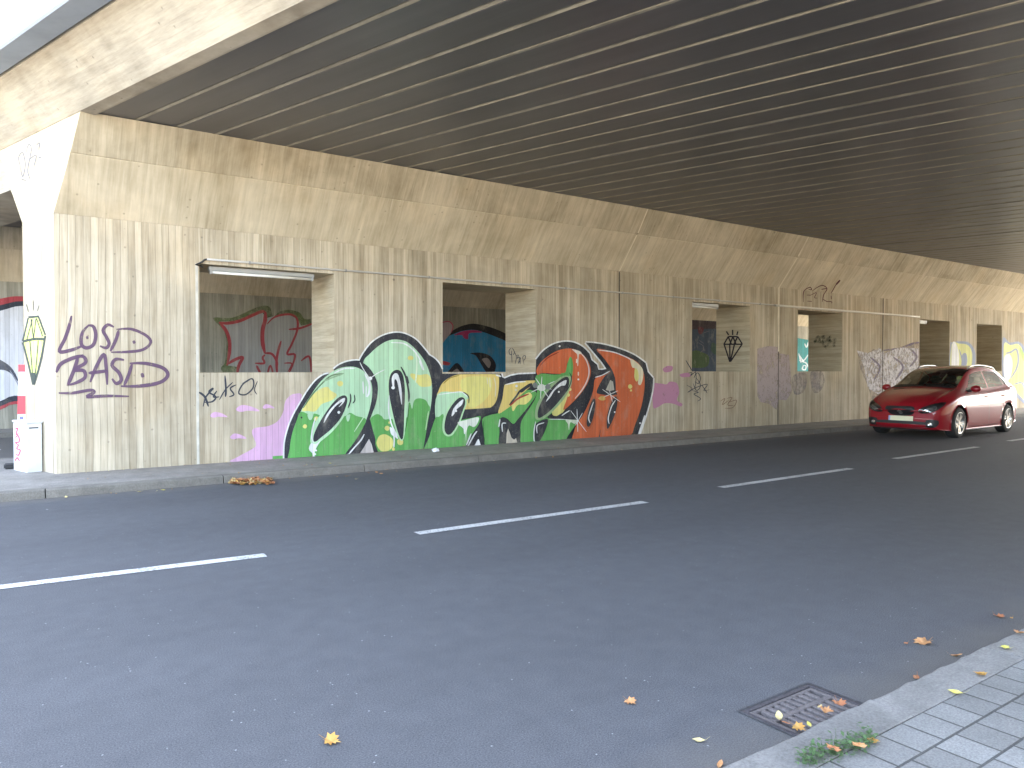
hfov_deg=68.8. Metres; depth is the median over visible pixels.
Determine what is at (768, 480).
lane marking
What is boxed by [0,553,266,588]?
lane marking
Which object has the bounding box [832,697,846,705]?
fallen leaf
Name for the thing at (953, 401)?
car
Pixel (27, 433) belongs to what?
utility cabinet
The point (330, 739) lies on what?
fallen leaf
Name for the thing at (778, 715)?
fallen leaf
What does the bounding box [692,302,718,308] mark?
tube lamp
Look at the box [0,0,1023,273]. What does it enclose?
bridge deck
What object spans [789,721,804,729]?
fallen leaf
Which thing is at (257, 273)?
tube lamp
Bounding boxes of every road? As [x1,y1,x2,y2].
[0,416,1023,767]
[0,437,13,457]
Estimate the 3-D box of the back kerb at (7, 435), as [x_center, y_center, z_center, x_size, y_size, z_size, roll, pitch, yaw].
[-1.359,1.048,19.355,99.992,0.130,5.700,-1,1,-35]
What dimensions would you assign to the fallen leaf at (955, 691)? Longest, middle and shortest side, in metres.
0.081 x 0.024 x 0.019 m
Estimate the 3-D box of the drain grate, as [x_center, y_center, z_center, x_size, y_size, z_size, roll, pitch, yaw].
[1.273,1.427,3.163,0.512,0.082,0.397,-1,1,-35]
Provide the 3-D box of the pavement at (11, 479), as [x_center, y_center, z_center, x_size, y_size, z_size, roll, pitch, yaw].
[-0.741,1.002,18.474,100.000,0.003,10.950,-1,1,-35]
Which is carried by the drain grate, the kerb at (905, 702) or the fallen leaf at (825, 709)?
the fallen leaf at (825, 709)
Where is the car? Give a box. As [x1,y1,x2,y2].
[868,365,1016,437]
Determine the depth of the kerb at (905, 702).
3.00 m
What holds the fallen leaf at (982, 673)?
on the kerb at (905, 702)
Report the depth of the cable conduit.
13.91 m
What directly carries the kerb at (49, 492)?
on the road at (372, 628)
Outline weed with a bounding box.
[795,722,878,766]
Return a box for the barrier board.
[4,365,24,468]
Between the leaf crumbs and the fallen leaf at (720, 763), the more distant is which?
the leaf crumbs
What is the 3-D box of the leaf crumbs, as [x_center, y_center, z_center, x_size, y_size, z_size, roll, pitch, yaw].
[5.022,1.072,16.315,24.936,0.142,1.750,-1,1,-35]
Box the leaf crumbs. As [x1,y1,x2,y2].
[87,420,848,493]
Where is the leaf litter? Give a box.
[228,476,276,484]
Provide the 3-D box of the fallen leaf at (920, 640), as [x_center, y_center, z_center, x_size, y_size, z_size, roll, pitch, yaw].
[2.181,1.361,3.967,0.134,0.016,0.103,-5,3,-14]
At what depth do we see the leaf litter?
9.50 m
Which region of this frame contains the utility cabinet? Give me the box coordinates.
[13,419,42,472]
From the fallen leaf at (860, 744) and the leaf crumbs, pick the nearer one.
the fallen leaf at (860, 744)
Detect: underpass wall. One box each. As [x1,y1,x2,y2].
[0,111,1023,473]
[0,226,808,432]
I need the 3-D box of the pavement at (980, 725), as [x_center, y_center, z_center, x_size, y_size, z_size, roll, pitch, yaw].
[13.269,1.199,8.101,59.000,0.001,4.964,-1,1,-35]
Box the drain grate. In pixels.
[736,682,862,736]
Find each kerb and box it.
[0,413,1023,501]
[0,432,13,458]
[723,629,1023,767]
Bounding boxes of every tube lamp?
[208,266,313,280]
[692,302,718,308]
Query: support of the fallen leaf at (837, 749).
on the weed
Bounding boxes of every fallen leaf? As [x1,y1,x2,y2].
[320,732,339,744]
[624,696,635,703]
[693,737,707,741]
[717,759,722,767]
[775,710,782,719]
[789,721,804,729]
[819,705,833,712]
[826,743,840,751]
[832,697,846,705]
[851,741,866,747]
[913,637,932,644]
[949,689,962,693]
[976,671,987,674]
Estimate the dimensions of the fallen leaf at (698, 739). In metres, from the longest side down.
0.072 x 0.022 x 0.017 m
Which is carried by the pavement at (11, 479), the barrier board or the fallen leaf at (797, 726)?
the barrier board
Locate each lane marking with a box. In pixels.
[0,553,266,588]
[415,501,648,533]
[718,468,851,487]
[894,447,977,458]
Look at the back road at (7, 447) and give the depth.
13.97 m
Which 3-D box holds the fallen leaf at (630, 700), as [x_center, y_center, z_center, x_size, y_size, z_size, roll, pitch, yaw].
[0.512,1.377,3.258,0.062,0.012,0.058,0,1,10]
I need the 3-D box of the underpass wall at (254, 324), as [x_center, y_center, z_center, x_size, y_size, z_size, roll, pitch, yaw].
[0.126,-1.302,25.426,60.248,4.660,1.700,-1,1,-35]
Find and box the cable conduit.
[195,258,919,317]
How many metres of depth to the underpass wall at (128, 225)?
12.47 m
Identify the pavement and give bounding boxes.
[0,408,1023,490]
[818,660,1023,767]
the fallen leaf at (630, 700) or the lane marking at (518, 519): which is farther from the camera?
the lane marking at (518, 519)
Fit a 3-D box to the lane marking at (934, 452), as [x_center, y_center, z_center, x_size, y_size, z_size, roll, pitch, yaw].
[7.491,1.198,13.126,3.127,0.001,0.124,-1,1,-37]
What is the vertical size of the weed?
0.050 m
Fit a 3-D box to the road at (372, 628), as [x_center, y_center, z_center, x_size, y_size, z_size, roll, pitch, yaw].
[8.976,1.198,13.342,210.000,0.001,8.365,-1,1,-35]

